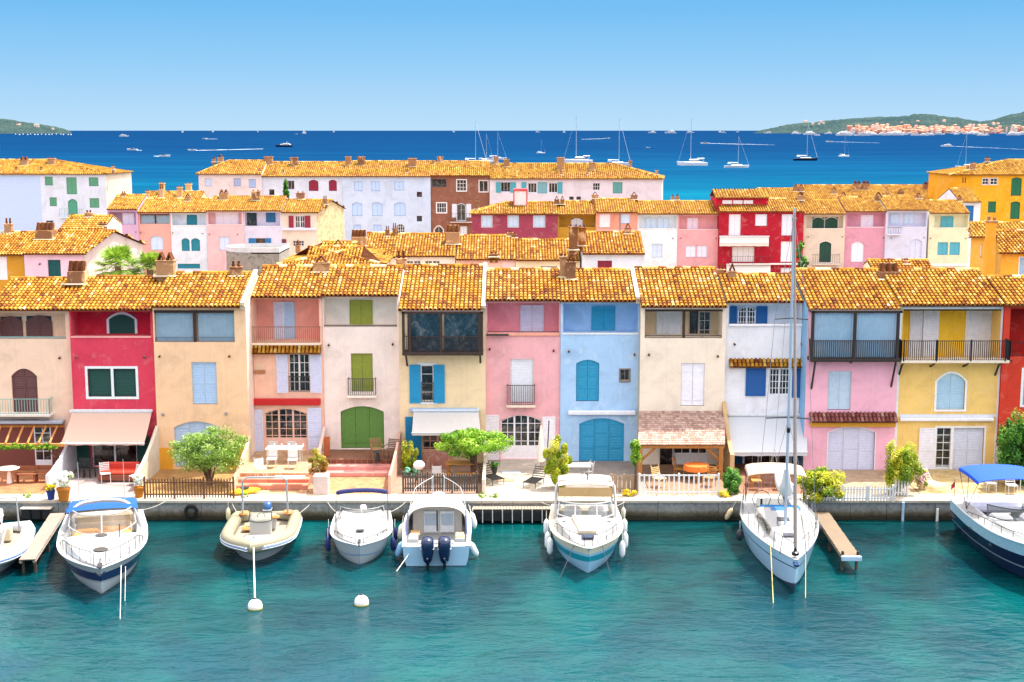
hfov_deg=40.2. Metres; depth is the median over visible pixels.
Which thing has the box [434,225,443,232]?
window
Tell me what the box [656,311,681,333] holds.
window
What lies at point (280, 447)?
garden table
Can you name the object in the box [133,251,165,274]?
palm tree
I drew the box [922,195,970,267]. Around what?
row house
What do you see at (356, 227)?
window
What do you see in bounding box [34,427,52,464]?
door
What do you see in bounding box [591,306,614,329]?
window
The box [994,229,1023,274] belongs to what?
row house
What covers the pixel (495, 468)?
flower pot
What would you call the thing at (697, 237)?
row house
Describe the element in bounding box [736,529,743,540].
fender
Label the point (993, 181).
window
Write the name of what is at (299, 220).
window
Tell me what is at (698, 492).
porch railing
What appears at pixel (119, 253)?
palm tree
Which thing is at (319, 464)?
bush
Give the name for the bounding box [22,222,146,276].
row house
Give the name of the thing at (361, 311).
window
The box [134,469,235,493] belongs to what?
terrace
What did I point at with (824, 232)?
row house
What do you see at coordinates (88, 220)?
row house
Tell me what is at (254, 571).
mooring rope
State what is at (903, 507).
mooring post
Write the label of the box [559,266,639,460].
row house
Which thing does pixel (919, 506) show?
quay
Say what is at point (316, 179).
row house
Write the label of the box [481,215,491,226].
window
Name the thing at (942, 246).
window
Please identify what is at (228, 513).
fender
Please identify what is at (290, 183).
window
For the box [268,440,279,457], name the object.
chair
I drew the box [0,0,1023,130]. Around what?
sky
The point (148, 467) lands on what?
garden wall
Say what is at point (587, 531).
cabin cruiser
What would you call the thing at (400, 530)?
fender
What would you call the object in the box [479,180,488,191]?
window
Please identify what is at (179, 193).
row house
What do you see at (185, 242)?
window
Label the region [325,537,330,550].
fender
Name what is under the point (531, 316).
window
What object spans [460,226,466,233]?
window
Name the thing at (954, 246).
window
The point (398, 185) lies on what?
window
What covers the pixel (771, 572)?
mooring rope
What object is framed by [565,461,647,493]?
terrace
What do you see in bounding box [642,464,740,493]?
terrace
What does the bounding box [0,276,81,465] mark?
row house
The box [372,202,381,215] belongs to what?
window
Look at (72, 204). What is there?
door
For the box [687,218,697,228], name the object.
window
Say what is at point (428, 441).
door
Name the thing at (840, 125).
hill
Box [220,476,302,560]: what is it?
inflatable boat
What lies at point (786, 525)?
sailing yacht
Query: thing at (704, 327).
window
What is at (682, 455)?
door
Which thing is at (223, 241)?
window
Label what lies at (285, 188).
conifer
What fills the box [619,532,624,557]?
fender
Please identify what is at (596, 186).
window
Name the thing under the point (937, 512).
mooring post
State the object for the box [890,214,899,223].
window
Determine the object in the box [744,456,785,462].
window
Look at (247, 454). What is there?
garden wall
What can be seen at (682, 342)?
row house
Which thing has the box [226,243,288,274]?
roof terrace
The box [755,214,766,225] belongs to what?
window
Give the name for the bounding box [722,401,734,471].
garden wall
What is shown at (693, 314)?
window
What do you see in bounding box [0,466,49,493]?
terrace
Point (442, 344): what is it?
row house
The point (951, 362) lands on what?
row house
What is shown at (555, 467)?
bush
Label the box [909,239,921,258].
window
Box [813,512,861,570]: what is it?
jetty
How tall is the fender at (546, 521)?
1.072 m
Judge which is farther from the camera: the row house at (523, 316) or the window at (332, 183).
the window at (332, 183)
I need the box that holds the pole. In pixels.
[546,421,549,461]
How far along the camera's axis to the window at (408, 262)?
101.81 m
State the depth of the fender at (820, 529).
59.46 m
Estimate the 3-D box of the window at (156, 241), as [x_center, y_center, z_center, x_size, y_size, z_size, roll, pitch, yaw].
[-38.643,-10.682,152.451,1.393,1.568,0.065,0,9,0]
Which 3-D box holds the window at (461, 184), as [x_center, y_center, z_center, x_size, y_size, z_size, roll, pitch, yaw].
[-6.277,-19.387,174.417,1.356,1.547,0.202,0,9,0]
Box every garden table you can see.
[0,465,19,483]
[265,445,302,463]
[372,450,382,461]
[446,460,476,472]
[568,463,590,471]
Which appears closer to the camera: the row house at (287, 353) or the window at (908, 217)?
the row house at (287, 353)
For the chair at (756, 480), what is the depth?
64.96 m
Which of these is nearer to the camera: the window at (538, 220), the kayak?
the kayak
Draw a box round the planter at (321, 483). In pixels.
[313,473,329,494]
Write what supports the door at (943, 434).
in the row house at (951, 362)
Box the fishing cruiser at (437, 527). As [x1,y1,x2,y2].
[402,477,470,567]
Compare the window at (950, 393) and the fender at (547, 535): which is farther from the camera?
the window at (950, 393)
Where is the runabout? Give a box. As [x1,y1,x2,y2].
[948,464,1023,577]
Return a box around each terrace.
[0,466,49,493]
[43,468,133,494]
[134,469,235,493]
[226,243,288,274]
[240,451,313,482]
[251,483,311,494]
[307,477,387,493]
[325,449,393,463]
[391,463,482,493]
[485,461,558,494]
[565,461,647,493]
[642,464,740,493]
[734,463,819,494]
[805,470,918,493]
[909,469,1023,493]
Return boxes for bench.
[14,466,37,482]
[35,465,53,481]
[446,473,475,482]
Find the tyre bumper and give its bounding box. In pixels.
[184,504,197,517]
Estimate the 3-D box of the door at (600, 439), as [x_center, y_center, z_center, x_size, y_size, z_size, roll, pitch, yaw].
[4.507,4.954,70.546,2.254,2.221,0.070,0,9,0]
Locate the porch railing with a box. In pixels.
[638,473,719,494]
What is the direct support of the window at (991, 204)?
in the row house at (997, 187)
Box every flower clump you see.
[622,489,636,496]
[718,490,729,496]
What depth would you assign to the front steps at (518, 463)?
69.87 m
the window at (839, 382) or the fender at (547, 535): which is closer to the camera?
the fender at (547, 535)
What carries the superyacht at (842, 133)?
on the water
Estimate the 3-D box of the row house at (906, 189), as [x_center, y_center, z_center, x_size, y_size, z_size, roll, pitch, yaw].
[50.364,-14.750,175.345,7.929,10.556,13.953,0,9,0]
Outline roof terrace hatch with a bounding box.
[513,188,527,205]
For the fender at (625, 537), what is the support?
hanging from the cabin cruiser at (587, 531)
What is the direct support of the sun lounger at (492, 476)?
on the terrace at (516, 487)
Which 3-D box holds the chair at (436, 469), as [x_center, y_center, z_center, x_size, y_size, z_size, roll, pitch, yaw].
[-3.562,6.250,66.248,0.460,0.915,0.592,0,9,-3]
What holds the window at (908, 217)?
in the row house at (906, 218)
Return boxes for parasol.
[536,425,543,472]
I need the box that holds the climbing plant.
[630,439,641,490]
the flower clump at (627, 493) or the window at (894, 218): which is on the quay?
the flower clump at (627, 493)
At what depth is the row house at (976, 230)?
99.31 m
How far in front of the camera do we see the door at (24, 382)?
69.05 m
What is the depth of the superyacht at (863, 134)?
4434.80 m
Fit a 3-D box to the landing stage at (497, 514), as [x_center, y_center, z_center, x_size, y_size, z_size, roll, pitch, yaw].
[0.018,7.765,62.826,3.593,0.635,0.640,0,9,0]
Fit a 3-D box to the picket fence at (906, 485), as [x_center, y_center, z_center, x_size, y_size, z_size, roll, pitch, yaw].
[17.699,6.622,63.632,0.636,0.954,0.097,0,9,0]
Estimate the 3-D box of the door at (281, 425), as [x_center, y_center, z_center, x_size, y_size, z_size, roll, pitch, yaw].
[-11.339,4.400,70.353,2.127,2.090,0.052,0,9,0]
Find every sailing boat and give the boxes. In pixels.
[465,121,485,159]
[487,146,506,159]
[608,118,629,164]
[724,138,748,167]
[793,125,817,160]
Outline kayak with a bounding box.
[229,486,260,494]
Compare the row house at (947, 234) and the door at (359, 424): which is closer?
the door at (359, 424)
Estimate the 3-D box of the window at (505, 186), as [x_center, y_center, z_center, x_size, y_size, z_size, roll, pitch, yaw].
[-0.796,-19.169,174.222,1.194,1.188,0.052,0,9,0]
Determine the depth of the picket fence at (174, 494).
63.18 m
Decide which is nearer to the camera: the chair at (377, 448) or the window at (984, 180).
the chair at (377, 448)
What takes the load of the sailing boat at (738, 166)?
on the water
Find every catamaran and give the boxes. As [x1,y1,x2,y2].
[480,136,493,161]
[564,115,592,162]
[677,118,707,165]
[838,132,849,156]
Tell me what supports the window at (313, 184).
in the row house at (316, 179)
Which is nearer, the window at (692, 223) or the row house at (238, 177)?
the window at (692, 223)
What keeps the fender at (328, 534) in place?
hanging from the bowrider
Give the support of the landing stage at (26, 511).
attached to the quay
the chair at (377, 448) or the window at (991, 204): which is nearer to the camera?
the chair at (377, 448)
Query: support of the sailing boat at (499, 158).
on the water
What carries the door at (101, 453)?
in the row house at (113, 418)
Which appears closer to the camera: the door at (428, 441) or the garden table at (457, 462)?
the garden table at (457, 462)
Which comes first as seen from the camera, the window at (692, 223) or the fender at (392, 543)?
the fender at (392, 543)
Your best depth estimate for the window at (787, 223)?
146.46 m
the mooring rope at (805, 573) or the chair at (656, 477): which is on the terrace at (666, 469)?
the chair at (656, 477)
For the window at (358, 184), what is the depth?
174.18 m
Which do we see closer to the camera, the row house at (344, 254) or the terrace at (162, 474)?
the terrace at (162, 474)
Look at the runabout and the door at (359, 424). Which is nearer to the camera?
the runabout
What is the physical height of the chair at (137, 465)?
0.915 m
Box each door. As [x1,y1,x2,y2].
[12,369,37,411]
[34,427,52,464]
[68,199,77,213]
[92,445,136,466]
[174,421,219,465]
[265,409,307,448]
[341,406,383,447]
[422,435,452,459]
[423,511,454,532]
[456,203,465,220]
[501,415,541,458]
[579,418,623,460]
[659,448,673,463]
[673,448,706,463]
[818,241,831,262]
[826,427,875,469]
[935,426,953,468]
[949,426,985,468]
[965,205,973,221]
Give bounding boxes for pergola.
[0,424,64,460]
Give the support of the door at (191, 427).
in the row house at (203, 341)
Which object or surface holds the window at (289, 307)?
in the row house at (287, 353)
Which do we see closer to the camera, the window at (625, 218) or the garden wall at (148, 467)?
the garden wall at (148, 467)
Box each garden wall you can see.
[45,445,77,483]
[134,425,159,485]
[229,435,251,491]
[311,427,325,483]
[388,431,400,493]
[482,441,486,493]
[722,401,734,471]
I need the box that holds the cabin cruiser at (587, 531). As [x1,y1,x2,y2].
[549,472,622,572]
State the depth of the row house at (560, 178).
174.25 m
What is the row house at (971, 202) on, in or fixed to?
on the ground
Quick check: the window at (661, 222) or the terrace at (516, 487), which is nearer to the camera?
the terrace at (516, 487)
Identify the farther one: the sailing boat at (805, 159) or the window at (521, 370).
the sailing boat at (805, 159)
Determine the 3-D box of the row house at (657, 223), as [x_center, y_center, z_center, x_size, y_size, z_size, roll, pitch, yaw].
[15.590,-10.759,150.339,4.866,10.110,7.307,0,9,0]
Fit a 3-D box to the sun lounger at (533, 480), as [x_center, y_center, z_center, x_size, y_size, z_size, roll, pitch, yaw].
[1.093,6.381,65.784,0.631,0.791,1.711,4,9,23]
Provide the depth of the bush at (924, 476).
64.83 m
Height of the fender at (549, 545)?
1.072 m
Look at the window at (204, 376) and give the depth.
68.38 m
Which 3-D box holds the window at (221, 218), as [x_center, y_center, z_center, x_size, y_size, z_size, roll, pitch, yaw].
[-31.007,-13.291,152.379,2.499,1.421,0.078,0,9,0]
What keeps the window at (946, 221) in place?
in the row house at (947, 234)
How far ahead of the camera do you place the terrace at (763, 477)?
66.03 m
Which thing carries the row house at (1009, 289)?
on the ground
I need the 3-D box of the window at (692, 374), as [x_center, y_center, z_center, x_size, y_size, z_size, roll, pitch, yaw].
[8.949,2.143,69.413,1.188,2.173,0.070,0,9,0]
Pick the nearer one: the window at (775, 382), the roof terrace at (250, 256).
the window at (775, 382)
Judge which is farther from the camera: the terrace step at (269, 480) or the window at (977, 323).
the window at (977, 323)
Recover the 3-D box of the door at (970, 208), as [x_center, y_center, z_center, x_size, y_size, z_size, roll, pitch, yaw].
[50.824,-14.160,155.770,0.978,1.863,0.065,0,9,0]
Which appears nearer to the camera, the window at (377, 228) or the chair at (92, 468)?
the chair at (92, 468)
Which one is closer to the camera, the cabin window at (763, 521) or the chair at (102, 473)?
the cabin window at (763, 521)
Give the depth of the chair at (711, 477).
65.68 m
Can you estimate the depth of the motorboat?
58.01 m
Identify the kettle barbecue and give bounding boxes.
[413,460,424,480]
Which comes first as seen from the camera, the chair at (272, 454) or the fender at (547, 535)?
the fender at (547, 535)
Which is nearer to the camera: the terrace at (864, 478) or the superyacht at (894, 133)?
the terrace at (864, 478)
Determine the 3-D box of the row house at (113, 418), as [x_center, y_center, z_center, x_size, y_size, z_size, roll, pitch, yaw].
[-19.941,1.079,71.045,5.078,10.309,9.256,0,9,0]
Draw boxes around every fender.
[226,508,230,519]
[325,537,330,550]
[326,519,330,538]
[390,537,395,550]
[392,527,397,539]
[395,533,405,556]
[397,515,403,539]
[466,534,478,556]
[470,507,476,528]
[543,511,548,533]
[545,523,549,547]
[547,537,552,554]
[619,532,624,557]
[621,499,625,518]
[622,510,626,532]
[623,523,627,548]
[725,502,735,519]
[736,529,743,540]
[818,515,821,534]
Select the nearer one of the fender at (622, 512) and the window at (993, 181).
the fender at (622, 512)
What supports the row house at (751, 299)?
on the ground
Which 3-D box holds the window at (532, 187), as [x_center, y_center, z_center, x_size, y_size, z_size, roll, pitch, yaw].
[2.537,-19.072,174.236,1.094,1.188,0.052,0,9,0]
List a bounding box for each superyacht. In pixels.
[803,131,815,134]
[836,131,852,135]
[853,132,869,135]
[889,131,903,134]
[1006,132,1019,134]
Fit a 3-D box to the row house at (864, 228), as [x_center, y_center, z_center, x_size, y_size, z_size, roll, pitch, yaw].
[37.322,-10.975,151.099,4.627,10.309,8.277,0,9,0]
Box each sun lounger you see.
[477,461,504,485]
[522,465,544,488]
[919,467,946,491]
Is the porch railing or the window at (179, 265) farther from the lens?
the window at (179, 265)
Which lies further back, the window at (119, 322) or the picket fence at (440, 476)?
the window at (119, 322)
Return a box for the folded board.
[324,437,329,456]
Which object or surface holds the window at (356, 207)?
in the row house at (379, 195)
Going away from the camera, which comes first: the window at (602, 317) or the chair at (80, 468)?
the chair at (80, 468)
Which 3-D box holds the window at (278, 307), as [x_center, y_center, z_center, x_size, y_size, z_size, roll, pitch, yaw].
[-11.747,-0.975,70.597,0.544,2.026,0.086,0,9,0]
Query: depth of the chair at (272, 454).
67.03 m
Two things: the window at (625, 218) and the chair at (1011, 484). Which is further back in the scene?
the window at (625, 218)
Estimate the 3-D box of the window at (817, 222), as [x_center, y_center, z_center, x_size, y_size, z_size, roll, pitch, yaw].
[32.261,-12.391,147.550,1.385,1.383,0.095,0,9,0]
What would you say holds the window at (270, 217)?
in the row house at (263, 220)
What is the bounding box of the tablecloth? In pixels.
[683,462,708,472]
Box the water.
[0,131,1023,681]
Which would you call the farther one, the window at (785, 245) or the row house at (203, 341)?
the window at (785, 245)
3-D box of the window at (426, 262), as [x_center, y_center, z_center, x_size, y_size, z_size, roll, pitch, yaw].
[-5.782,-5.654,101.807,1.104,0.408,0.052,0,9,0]
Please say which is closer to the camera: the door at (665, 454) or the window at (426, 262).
the door at (665, 454)
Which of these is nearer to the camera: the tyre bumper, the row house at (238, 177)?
the tyre bumper
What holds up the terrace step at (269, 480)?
on the terrace at (269, 492)
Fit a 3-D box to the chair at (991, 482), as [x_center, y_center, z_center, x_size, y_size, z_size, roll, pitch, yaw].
[22.027,6.506,64.543,0.592,0.915,0.460,1,9,10]
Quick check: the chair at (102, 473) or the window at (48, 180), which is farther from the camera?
the window at (48, 180)
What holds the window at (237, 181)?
in the row house at (238, 177)
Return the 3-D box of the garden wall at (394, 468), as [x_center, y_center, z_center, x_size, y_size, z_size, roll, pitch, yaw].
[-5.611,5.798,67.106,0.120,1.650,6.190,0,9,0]
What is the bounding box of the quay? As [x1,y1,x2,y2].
[0,491,1023,519]
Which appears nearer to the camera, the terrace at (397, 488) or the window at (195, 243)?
the terrace at (397, 488)
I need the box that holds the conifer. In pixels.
[283,179,289,198]
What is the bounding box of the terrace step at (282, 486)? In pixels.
[236,483,308,489]
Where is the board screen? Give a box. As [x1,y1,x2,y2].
[609,474,637,492]
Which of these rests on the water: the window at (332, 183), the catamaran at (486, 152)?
the catamaran at (486, 152)
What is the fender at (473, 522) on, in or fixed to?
hanging from the fishing cruiser at (437, 527)
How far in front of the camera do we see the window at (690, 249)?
147.54 m
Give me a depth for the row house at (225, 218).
152.11 m
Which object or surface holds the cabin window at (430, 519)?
in the fishing cruiser at (437, 527)
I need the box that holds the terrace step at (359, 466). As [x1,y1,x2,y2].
[327,464,390,469]
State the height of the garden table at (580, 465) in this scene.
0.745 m
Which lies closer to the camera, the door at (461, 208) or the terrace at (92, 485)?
the terrace at (92, 485)
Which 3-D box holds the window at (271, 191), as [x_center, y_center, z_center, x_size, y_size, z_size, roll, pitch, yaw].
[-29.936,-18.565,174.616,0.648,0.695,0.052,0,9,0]
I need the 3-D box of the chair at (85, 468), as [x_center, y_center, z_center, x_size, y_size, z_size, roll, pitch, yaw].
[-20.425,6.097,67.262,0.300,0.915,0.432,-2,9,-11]
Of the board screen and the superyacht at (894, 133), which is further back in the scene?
the superyacht at (894, 133)
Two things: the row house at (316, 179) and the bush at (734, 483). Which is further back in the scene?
the row house at (316, 179)
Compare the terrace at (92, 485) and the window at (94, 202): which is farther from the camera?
the window at (94, 202)
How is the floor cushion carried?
on the terrace step at (282, 486)
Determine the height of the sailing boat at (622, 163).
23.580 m
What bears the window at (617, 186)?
in the row house at (560, 178)
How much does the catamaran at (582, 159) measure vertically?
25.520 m
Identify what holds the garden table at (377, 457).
on the terrace at (349, 456)
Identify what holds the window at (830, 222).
in the row house at (824, 232)
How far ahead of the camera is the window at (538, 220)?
146.89 m
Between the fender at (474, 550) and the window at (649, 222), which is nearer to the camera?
the fender at (474, 550)
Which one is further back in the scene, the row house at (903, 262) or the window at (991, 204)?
the window at (991, 204)
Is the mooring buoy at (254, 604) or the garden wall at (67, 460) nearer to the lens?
the mooring buoy at (254, 604)
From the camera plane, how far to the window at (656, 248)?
147.32 m
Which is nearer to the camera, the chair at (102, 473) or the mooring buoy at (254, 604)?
the mooring buoy at (254, 604)
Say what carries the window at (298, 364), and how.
in the row house at (287, 353)
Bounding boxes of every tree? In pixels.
[92,243,146,274]
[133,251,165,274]
[167,425,249,484]
[433,427,514,472]
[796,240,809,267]
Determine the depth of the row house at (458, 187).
174.69 m
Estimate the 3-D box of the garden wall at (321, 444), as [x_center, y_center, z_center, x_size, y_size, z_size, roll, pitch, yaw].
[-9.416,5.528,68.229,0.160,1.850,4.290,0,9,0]
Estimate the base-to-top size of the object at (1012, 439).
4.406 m
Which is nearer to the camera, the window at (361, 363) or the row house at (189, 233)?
the window at (361, 363)
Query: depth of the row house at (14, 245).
96.70 m
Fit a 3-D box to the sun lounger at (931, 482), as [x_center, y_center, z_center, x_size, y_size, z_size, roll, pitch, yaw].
[19.498,6.470,65.196,0.631,0.791,1.711,-3,9,-17]
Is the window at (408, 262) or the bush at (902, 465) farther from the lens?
the window at (408, 262)
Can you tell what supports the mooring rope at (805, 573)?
attached to the sailing yacht at (786, 525)
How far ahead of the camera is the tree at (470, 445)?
66.19 m
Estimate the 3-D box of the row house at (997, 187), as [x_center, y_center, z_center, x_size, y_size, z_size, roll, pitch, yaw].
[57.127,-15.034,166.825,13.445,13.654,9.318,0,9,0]
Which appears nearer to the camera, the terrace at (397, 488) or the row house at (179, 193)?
the terrace at (397, 488)
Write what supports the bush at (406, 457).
on the terrace at (397, 488)
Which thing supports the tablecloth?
on the garden table
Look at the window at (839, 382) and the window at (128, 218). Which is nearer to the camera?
the window at (839, 382)
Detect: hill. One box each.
[0,119,71,133]
[755,112,1023,132]
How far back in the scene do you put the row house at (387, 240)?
102.95 m
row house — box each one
[0,157,133,233]
[0,218,34,291]
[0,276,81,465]
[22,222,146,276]
[59,210,122,232]
[61,260,164,467]
[106,191,148,240]
[137,184,177,274]
[145,182,208,204]
[151,252,258,468]
[170,193,212,270]
[195,154,266,197]
[206,189,260,270]
[243,195,287,243]
[251,255,330,451]
[261,156,344,205]
[276,245,393,264]
[281,191,345,255]
[293,239,385,255]
[321,264,403,448]
[342,156,431,239]
[351,226,399,264]
[392,223,460,263]
[395,251,486,462]
[430,156,489,233]
[456,230,517,267]
[469,196,565,237]
[486,253,577,460]
[488,238,579,267]
[490,156,664,204]
[557,200,595,237]
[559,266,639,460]
[567,223,644,267]
[590,192,638,230]
[634,263,737,478]
[636,193,679,265]
[674,200,718,273]
[710,188,804,275]
[718,272,807,463]
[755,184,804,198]
[789,263,902,469]
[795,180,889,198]
[801,199,845,267]
[837,192,885,267]
[863,258,932,267]
[880,192,928,258]
[883,181,928,198]
[884,267,1010,469]
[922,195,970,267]
[927,157,1023,220]
[938,187,981,267]
[966,221,1023,273]
[985,275,1023,462]
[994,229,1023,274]
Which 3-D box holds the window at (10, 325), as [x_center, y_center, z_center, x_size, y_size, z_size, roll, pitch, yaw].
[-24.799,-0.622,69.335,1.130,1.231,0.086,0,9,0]
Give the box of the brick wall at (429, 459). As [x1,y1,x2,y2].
[422,452,447,468]
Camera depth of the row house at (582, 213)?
147.91 m
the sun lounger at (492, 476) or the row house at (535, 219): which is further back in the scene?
the row house at (535, 219)
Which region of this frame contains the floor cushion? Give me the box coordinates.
[274,475,304,478]
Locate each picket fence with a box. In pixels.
[143,476,234,498]
[402,471,477,492]
[817,484,893,502]
[894,476,908,495]
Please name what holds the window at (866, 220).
in the row house at (864, 228)
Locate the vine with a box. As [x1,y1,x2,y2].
[0,442,57,450]
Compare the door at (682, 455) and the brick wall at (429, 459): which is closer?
the brick wall at (429, 459)
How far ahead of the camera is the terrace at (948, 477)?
65.56 m
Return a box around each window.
[0,316,22,335]
[26,315,52,335]
[45,177,52,184]
[48,260,60,276]
[50,197,56,205]
[66,177,76,193]
[85,366,138,398]
[89,177,98,185]
[90,198,98,207]
[106,312,137,333]
[114,213,121,222]
[123,213,134,223]
[151,236,162,249]
[178,264,199,267]
[182,238,189,250]
[187,215,196,224]
[191,238,199,250]
[192,362,216,403]
[205,178,211,185]
[215,213,238,223]
[219,237,229,249]
[234,178,240,185]
[247,213,256,225]
[249,179,255,187]
[255,238,264,242]
[266,213,275,221]
[269,189,273,194]
[273,302,283,338]
[283,302,294,338]
[287,181,293,188]
[289,355,309,390]
[293,241,303,245]
[295,216,304,227]
[309,180,318,190]
[329,180,336,190]
[349,300,372,323]
[351,353,372,390]
[352,202,362,215]
[354,181,361,190]
[354,225,360,229]
[371,181,379,190]
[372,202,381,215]
[374,225,381,231]
[394,181,403,189]
[394,202,405,215]
[396,224,404,232]
[406,261,420,263]
[418,363,436,403]
[425,261,439,263]
[425,514,452,524]
[432,179,445,186]
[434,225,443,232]
[436,202,446,212]
[456,179,466,191]
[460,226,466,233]
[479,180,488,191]
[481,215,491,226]
[501,182,509,191]
[508,215,518,226]
[510,359,533,401]
[520,305,543,330]
[528,183,536,192]
[533,215,544,226]
[538,182,546,192]
[549,183,557,192]
[571,218,582,225]
[576,360,598,400]
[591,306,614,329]
[593,183,599,189]
[598,261,611,267]
[599,214,609,227]
[613,182,621,192]
[619,368,630,381]
[621,214,629,223]
[645,218,655,227]
[652,244,661,256]
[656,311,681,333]
[657,218,668,227]
[680,363,704,405]
[686,245,695,256]
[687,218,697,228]
[690,311,697,333]
[697,245,706,256]
[698,311,710,333]
[729,214,740,235]
[732,247,753,261]
[738,306,755,323]
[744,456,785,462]
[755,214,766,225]
[756,514,769,534]
[769,369,787,394]
[781,214,792,235]
[781,241,791,261]
[781,268,790,272]
[811,217,824,227]
[824,217,837,227]
[827,371,850,409]
[851,241,863,261]
[860,215,872,226]
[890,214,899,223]
[904,213,913,223]
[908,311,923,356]
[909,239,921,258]
[921,311,939,356]
[934,371,967,411]
[937,242,947,254]
[940,216,953,226]
[949,242,959,254]
[964,311,991,356]
[982,178,988,184]
[988,201,995,212]
[990,178,997,184]
[1010,201,1019,218]
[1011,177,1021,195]
[1018,257,1023,274]
[1020,368,1023,406]
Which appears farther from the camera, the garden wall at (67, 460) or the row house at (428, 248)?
the row house at (428, 248)
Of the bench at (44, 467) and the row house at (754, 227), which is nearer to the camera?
the bench at (44, 467)
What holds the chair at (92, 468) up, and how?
on the terrace at (92, 485)
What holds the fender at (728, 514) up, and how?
hanging from the quay
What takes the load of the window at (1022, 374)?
in the row house at (1009, 289)
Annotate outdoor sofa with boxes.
[98,462,139,480]
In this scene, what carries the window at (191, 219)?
in the row house at (189, 233)
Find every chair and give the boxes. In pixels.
[78,458,85,477]
[83,458,89,477]
[88,458,95,477]
[99,462,110,483]
[129,464,139,484]
[253,456,266,475]
[266,448,276,468]
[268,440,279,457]
[287,440,295,457]
[287,448,297,467]
[370,438,383,456]
[384,439,398,458]
[432,465,441,482]
[580,460,594,473]
[651,464,666,486]
[672,455,686,476]
[702,466,716,487]
[750,474,761,490]
[984,481,996,492]
[1005,480,1017,494]
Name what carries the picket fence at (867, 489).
on the quay
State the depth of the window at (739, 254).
146.89 m
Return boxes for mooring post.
[901,502,904,520]
[936,508,938,520]
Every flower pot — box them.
[45,483,55,499]
[52,470,73,501]
[132,474,143,497]
[490,461,498,473]
[917,477,925,489]
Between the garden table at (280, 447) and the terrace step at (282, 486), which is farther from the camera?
the garden table at (280, 447)
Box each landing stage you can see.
[20,506,52,519]
[472,505,550,522]
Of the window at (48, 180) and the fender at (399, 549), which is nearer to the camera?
the fender at (399, 549)
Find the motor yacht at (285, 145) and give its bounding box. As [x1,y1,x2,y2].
[275,143,292,146]
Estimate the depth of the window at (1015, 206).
162.68 m
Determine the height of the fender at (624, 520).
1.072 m
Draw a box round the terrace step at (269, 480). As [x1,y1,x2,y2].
[238,477,310,485]
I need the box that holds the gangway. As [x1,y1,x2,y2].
[19,513,64,572]
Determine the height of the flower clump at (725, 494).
0.395 m
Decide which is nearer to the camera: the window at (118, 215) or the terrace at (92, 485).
the terrace at (92, 485)
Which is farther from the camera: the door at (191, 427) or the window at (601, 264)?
the window at (601, 264)
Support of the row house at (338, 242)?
on the ground
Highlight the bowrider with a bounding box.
[330,488,392,563]
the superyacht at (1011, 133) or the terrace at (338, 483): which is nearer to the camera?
the terrace at (338, 483)
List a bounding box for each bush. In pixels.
[307,448,328,474]
[400,440,418,471]
[404,466,419,475]
[542,434,572,487]
[722,466,742,495]
[797,466,845,502]
[884,440,922,494]
[913,468,927,488]
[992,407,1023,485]
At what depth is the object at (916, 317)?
69.34 m
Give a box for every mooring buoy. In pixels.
[248,598,262,610]
[354,594,368,606]
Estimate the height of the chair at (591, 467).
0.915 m
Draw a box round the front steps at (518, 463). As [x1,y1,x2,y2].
[500,459,541,467]
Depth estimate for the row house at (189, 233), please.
152.31 m
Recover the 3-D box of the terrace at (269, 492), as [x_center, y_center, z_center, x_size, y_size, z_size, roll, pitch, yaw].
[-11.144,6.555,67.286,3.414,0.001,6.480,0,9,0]
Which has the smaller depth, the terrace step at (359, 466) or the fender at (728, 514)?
the fender at (728, 514)
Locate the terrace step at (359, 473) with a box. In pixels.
[325,470,389,476]
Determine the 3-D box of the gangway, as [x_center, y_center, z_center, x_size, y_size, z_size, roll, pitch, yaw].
[-19.636,8.930,58.767,0.660,1.640,6.841,-1,9,-8]
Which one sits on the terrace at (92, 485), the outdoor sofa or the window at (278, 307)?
the outdoor sofa
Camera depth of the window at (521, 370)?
70.17 m
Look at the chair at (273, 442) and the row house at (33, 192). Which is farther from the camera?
the row house at (33, 192)
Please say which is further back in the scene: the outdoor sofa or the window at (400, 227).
the window at (400, 227)
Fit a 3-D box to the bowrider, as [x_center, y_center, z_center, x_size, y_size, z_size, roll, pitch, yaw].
[-6.354,7.873,59.067,2.616,2.740,6.530,-1,9,-4]
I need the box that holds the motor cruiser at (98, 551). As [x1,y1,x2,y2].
[56,462,147,592]
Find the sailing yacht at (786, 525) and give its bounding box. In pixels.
[740,208,818,591]
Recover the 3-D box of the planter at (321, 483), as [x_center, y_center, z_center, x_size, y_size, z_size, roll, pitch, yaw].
[-8.737,6.559,64.175,0.698,0.918,0.628,0,9,0]
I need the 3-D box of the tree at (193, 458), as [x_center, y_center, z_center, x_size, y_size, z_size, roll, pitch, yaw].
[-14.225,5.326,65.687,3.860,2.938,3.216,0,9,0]
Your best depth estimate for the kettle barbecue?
65.99 m
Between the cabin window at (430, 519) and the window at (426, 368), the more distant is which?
the window at (426, 368)
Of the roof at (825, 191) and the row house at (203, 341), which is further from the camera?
the roof at (825, 191)
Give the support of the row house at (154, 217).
on the ground
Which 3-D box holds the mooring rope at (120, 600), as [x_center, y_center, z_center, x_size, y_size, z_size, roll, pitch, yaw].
[-14.439,9.314,51.649,0.022,1.221,3.112,-2,9,-14]
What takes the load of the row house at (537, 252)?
on the ground
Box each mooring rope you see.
[120,584,120,617]
[253,539,255,597]
[770,543,773,602]
[805,550,805,596]

